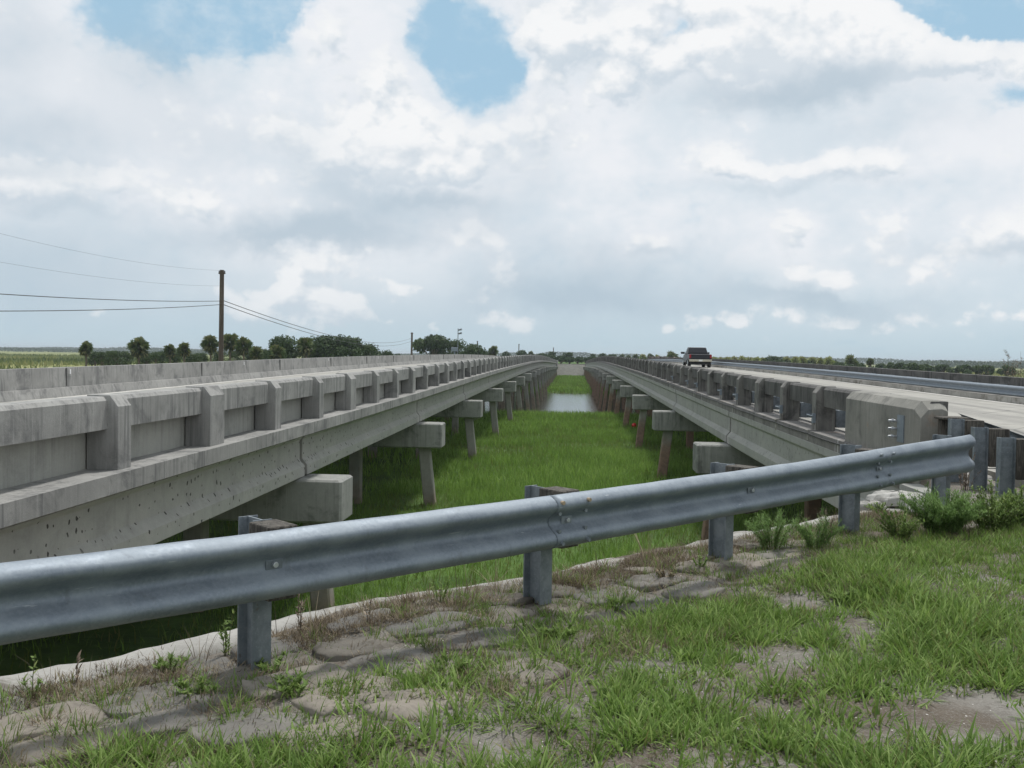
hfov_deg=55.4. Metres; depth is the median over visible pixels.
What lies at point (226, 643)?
weed
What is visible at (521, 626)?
riprap bag
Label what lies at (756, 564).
riprap bag
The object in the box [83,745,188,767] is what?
riprap bag
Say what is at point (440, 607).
riprap bag
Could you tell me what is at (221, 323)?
utility pole
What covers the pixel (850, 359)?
palm tree
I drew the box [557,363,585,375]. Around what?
slope paving
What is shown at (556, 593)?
riprap bag
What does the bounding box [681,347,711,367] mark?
pickup truck
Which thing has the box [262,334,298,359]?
broadleaf tree
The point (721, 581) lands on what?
riprap bag
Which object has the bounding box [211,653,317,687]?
riprap bag
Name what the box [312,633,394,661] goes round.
riprap bag
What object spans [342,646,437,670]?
riprap bag
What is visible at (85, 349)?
palm tree
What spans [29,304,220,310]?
overhead wire
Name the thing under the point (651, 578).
riprap bag
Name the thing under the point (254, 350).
palm tree
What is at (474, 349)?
broadleaf tree
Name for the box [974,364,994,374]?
shrub
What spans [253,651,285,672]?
weed
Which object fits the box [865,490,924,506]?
concrete rubble
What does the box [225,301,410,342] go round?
overhead wire
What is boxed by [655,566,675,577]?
weed
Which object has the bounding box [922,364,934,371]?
shrub
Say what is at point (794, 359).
palm tree
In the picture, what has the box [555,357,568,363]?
shrub
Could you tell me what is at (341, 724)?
riprap bag
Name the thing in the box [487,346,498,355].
palm tree
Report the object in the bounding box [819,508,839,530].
weed
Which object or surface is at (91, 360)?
shrub
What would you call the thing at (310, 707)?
riprap bag
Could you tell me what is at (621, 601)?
weed
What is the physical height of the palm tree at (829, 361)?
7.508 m
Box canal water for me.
[483,392,647,417]
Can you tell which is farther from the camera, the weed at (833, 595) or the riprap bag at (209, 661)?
the weed at (833, 595)
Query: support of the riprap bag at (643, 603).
on the embankment ground at (990, 708)
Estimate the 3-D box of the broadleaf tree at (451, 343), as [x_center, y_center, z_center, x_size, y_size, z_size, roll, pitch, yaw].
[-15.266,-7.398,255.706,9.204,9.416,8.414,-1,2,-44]
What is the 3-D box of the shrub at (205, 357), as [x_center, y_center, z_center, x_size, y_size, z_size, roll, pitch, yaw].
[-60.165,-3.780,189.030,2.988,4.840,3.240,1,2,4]
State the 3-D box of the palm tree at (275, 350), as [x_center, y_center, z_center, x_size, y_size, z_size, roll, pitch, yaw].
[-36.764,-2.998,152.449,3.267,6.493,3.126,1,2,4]
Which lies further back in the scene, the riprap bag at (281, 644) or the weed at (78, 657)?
the riprap bag at (281, 644)
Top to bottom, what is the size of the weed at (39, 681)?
0.213 m
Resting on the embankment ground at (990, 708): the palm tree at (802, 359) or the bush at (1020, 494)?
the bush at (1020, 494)
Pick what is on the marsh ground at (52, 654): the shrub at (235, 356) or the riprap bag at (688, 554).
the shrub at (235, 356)
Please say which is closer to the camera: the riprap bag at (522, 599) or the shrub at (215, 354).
the riprap bag at (522, 599)
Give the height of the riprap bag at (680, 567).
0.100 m
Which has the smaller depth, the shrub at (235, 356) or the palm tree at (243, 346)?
the palm tree at (243, 346)
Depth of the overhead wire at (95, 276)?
57.52 m
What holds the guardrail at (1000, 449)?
on the embankment ground at (990, 708)
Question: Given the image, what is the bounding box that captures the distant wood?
[0,347,1023,368]
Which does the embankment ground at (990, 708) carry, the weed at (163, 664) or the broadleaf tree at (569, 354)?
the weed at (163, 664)
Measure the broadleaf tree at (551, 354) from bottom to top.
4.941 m
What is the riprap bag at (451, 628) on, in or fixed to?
on the embankment ground at (990, 708)
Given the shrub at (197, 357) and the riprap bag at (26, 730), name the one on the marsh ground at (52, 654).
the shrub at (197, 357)
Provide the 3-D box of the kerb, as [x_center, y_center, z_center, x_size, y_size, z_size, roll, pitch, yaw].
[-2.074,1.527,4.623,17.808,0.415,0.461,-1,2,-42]
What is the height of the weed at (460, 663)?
0.104 m
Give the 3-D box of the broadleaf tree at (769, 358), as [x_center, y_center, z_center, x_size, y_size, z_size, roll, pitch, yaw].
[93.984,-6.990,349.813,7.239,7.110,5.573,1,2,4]
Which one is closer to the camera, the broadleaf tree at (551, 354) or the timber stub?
the timber stub
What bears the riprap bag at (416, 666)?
on the embankment ground at (990, 708)
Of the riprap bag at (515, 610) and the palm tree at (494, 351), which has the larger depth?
the palm tree at (494, 351)
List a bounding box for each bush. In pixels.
[895,479,987,535]
[956,475,1023,530]
[996,482,1023,523]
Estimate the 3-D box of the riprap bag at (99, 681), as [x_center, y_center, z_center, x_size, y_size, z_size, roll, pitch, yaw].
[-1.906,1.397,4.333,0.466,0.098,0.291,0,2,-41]
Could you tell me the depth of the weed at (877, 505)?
9.72 m
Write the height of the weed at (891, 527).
0.316 m
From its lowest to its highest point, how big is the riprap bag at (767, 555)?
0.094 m
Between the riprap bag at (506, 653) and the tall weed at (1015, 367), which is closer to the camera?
the riprap bag at (506, 653)
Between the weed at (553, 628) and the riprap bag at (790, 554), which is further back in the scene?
the riprap bag at (790, 554)
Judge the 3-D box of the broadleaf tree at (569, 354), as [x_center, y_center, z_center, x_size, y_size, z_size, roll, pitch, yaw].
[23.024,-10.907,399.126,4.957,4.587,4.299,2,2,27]
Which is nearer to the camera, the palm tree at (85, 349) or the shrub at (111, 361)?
the palm tree at (85, 349)
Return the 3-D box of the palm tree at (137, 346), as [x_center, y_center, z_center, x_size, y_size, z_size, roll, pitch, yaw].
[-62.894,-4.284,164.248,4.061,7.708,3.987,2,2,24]
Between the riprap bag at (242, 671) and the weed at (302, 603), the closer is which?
the riprap bag at (242, 671)
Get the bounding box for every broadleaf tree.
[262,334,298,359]
[306,334,351,357]
[338,335,367,355]
[361,343,382,355]
[411,334,449,354]
[441,338,466,353]
[458,343,489,354]
[502,351,510,355]
[516,350,527,354]
[546,352,555,357]
[561,352,573,362]
[764,355,783,361]
[885,362,893,368]
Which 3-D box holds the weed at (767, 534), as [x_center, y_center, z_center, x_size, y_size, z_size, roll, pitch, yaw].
[2.071,1.143,7.712,0.485,0.363,0.500,2,2,24]
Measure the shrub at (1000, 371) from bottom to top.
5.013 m
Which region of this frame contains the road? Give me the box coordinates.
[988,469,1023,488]
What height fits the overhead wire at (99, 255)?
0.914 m
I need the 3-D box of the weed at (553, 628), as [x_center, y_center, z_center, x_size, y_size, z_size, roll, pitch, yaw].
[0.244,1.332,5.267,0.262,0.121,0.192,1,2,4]
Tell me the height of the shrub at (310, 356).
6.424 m
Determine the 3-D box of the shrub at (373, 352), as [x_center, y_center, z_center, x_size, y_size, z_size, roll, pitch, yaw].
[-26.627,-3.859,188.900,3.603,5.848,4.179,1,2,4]
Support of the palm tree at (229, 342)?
on the marsh ground at (52, 654)
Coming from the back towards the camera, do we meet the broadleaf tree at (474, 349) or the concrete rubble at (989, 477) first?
the broadleaf tree at (474, 349)
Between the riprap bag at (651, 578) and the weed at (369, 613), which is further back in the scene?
the riprap bag at (651, 578)
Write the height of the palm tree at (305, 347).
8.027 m
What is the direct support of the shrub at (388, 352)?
on the marsh ground at (52, 654)
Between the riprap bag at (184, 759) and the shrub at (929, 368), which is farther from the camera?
the shrub at (929, 368)
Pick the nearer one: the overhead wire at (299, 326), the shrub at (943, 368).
the overhead wire at (299, 326)
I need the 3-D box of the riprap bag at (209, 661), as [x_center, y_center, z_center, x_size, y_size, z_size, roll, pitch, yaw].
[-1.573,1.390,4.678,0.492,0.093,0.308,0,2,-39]
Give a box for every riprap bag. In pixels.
[0,695,25,715]
[0,701,103,742]
[2,723,132,766]
[26,675,136,702]
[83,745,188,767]
[99,680,199,718]
[123,692,239,738]
[130,656,235,682]
[164,743,276,767]
[187,708,303,749]
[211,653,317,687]
[230,635,326,660]
[239,662,349,699]
[278,716,361,753]
[291,673,407,715]
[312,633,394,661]
[326,608,416,634]
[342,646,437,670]
[362,682,477,720]
[385,611,481,637]
[399,656,489,686]
[407,595,476,614]
[433,627,515,650]
[468,658,569,688]
[477,592,534,605]
[483,605,534,622]
[483,643,561,662]
[508,616,578,639]
[518,582,588,597]
[528,598,583,615]
[545,625,632,649]
[565,609,628,624]
[572,586,638,606]
[582,572,633,585]
[615,596,676,614]
[622,570,688,591]
[623,562,661,573]
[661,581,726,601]
[664,550,715,561]
[672,560,724,573]
[708,570,765,585]
[714,552,763,567]
[733,539,770,550]
[750,546,795,558]
[750,558,808,571]
[785,546,837,558]
[787,539,835,547]
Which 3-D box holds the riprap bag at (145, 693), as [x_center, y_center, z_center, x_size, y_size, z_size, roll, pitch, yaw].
[-1.555,1.394,4.269,0.470,0.089,0.298,-1,2,-44]
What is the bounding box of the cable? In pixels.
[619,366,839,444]
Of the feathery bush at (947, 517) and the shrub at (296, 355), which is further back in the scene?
the shrub at (296, 355)
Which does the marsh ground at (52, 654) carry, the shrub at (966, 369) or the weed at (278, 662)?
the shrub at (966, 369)
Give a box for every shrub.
[87,351,103,365]
[94,351,108,365]
[102,351,117,365]
[108,350,128,364]
[117,351,132,364]
[133,353,151,364]
[144,352,161,363]
[154,350,172,363]
[168,354,182,362]
[182,353,198,362]
[192,353,203,361]
[198,353,208,361]
[212,351,227,361]
[225,351,242,360]
[245,353,250,359]
[291,349,300,357]
[298,350,315,357]
[331,346,352,356]
[347,348,364,356]
[367,349,380,355]
[379,349,393,355]
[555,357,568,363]
[570,358,582,363]
[648,356,671,361]
[868,363,887,368]
[891,362,904,369]
[903,362,924,370]
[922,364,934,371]
[934,364,954,372]
[952,364,977,373]
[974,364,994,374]
[996,365,1016,375]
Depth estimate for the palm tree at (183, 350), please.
178.55 m
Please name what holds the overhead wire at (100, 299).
attached to the utility pole at (221, 323)
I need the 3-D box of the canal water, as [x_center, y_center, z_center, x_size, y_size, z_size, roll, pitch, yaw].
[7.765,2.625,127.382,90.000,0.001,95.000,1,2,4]
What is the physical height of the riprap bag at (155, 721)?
0.099 m
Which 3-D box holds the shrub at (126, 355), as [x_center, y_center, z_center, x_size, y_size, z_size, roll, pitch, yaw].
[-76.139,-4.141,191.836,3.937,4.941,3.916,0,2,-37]
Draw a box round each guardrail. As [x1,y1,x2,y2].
[0,434,975,669]
[948,413,1023,496]
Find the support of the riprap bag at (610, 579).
on the embankment ground at (990, 708)
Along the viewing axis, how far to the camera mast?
112.27 m
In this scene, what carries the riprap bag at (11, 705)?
on the embankment ground at (990, 708)
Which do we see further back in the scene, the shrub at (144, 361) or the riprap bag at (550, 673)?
the shrub at (144, 361)
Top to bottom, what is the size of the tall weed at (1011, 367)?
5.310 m
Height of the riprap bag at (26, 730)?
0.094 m
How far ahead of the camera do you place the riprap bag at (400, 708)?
4.10 m
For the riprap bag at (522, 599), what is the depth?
5.98 m
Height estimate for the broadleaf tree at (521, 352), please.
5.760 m
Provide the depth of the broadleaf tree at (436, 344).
249.81 m
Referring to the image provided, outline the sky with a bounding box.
[0,0,1023,362]
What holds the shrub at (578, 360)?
on the marsh ground at (52, 654)
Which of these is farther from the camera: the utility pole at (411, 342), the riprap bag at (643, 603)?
the utility pole at (411, 342)
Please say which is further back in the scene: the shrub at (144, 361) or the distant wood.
the distant wood
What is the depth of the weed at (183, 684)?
4.28 m
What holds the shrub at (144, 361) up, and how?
on the marsh ground at (52, 654)
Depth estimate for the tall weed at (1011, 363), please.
34.98 m
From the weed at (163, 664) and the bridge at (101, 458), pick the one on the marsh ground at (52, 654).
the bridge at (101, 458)
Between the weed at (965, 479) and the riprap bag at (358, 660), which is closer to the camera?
the riprap bag at (358, 660)
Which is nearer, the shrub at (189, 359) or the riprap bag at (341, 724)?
the riprap bag at (341, 724)
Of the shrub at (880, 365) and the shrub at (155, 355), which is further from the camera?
the shrub at (880, 365)
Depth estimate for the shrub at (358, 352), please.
186.16 m
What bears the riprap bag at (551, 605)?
on the embankment ground at (990, 708)
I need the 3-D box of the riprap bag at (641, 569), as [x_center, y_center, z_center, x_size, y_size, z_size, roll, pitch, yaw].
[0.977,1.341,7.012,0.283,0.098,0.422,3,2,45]
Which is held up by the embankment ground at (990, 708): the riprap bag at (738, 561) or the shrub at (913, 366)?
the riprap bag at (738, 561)
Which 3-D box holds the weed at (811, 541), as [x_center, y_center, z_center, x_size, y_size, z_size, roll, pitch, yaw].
[2.395,1.125,7.673,0.452,0.366,0.406,1,2,4]
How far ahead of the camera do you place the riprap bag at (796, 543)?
7.90 m
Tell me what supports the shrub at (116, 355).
on the marsh ground at (52, 654)
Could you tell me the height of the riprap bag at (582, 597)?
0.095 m
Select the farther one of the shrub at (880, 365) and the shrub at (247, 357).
the shrub at (880, 365)
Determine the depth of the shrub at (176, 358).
190.65 m
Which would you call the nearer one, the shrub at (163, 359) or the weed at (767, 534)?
the weed at (767, 534)
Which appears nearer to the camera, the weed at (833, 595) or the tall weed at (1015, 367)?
the weed at (833, 595)
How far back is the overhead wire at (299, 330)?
108.13 m
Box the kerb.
[0,506,901,695]
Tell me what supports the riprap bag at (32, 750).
on the embankment ground at (990, 708)
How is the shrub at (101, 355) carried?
on the marsh ground at (52, 654)
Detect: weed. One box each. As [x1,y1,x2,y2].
[19,654,42,698]
[74,649,82,683]
[152,651,190,672]
[171,672,220,697]
[217,609,234,655]
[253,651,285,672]
[266,670,308,698]
[295,593,306,632]
[364,598,372,621]
[424,648,475,671]
[429,576,450,602]
[537,618,580,638]
[605,593,633,608]
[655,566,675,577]
[692,555,707,566]
[745,508,801,549]
[790,506,844,549]
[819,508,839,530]
[829,588,866,601]
[864,502,892,511]
[875,506,924,538]
[958,452,981,489]
[994,357,1021,376]
[1003,350,1021,376]
[1004,349,1022,376]
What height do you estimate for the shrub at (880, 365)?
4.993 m
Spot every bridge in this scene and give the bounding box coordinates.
[0,354,557,612]
[583,356,1023,539]
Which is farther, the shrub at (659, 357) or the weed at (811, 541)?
the shrub at (659, 357)
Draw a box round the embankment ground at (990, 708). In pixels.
[0,478,1023,767]
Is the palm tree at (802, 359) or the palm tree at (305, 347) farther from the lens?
the palm tree at (802, 359)
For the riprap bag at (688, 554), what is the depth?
7.28 m
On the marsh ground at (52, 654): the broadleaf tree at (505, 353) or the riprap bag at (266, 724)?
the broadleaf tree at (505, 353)
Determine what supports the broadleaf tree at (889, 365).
on the marsh ground at (52, 654)
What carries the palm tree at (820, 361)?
on the marsh ground at (52, 654)
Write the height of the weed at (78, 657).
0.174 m
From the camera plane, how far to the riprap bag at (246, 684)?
4.41 m
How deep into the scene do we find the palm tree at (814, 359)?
359.20 m
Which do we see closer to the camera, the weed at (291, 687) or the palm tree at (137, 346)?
the weed at (291, 687)
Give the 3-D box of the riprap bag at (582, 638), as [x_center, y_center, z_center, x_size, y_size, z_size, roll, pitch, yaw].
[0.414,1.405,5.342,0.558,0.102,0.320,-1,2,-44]
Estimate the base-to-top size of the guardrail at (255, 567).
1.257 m
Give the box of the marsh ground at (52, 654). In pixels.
[0,350,1023,675]
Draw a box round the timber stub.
[934,416,971,434]
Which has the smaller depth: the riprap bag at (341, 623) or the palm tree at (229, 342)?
the riprap bag at (341, 623)
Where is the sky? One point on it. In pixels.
(836, 179)
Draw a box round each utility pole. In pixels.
[218,270,225,360]
[411,332,412,354]
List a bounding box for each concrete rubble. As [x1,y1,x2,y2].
[860,500,886,510]
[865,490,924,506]
[963,472,993,480]
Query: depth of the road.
11.37 m
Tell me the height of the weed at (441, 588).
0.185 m
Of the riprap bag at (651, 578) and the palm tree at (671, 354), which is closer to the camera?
the riprap bag at (651, 578)
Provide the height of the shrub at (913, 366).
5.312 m
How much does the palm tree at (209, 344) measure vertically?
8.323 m
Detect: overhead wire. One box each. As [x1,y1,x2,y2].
[0,233,220,270]
[2,262,199,285]
[2,294,206,301]
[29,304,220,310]
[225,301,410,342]
[225,305,410,345]
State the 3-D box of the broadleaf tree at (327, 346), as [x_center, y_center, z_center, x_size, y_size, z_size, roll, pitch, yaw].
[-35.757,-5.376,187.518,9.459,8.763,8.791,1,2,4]
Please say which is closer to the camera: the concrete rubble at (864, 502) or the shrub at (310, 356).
the concrete rubble at (864, 502)
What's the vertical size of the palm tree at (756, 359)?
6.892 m
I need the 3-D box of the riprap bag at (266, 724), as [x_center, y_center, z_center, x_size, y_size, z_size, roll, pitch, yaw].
[-1.073,1.409,3.952,0.449,0.098,0.327,0,2,-38]
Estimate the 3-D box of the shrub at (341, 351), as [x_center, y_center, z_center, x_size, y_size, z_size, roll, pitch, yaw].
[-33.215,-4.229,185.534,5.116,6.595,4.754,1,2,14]
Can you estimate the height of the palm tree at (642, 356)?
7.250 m
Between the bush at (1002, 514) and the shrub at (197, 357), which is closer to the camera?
the bush at (1002, 514)
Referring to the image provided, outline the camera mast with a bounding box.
[451,328,461,353]
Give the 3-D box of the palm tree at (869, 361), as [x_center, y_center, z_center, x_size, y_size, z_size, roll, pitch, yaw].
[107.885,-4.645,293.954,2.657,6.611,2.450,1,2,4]
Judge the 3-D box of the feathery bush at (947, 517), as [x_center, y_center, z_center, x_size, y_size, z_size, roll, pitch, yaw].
[3.807,1.109,8.644,0.775,0.491,0.808,1,2,4]
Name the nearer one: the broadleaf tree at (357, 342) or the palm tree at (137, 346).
the palm tree at (137, 346)
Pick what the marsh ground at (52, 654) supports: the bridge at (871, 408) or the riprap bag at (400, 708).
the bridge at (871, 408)
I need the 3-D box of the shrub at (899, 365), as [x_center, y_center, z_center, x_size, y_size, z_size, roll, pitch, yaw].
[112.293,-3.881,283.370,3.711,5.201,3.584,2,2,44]
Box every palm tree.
[78,341,92,365]
[126,336,151,363]
[163,343,175,362]
[175,341,191,362]
[199,335,218,361]
[224,333,238,360]
[233,336,253,359]
[249,346,264,359]
[267,344,285,358]
[296,336,316,357]
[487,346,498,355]
[639,354,646,358]
[666,350,679,357]
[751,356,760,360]
[790,356,799,362]
[799,356,807,363]
[808,356,816,363]
[816,357,824,364]
[824,355,834,364]
[844,354,859,366]
[866,358,874,366]
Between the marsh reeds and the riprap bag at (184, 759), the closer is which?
the riprap bag at (184, 759)
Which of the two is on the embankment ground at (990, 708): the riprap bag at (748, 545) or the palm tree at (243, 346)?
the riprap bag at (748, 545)
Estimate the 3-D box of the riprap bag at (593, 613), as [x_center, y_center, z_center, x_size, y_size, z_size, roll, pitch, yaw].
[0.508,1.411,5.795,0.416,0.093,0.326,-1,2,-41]
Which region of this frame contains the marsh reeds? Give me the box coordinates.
[0,353,1023,377]
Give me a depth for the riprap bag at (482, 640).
5.11 m

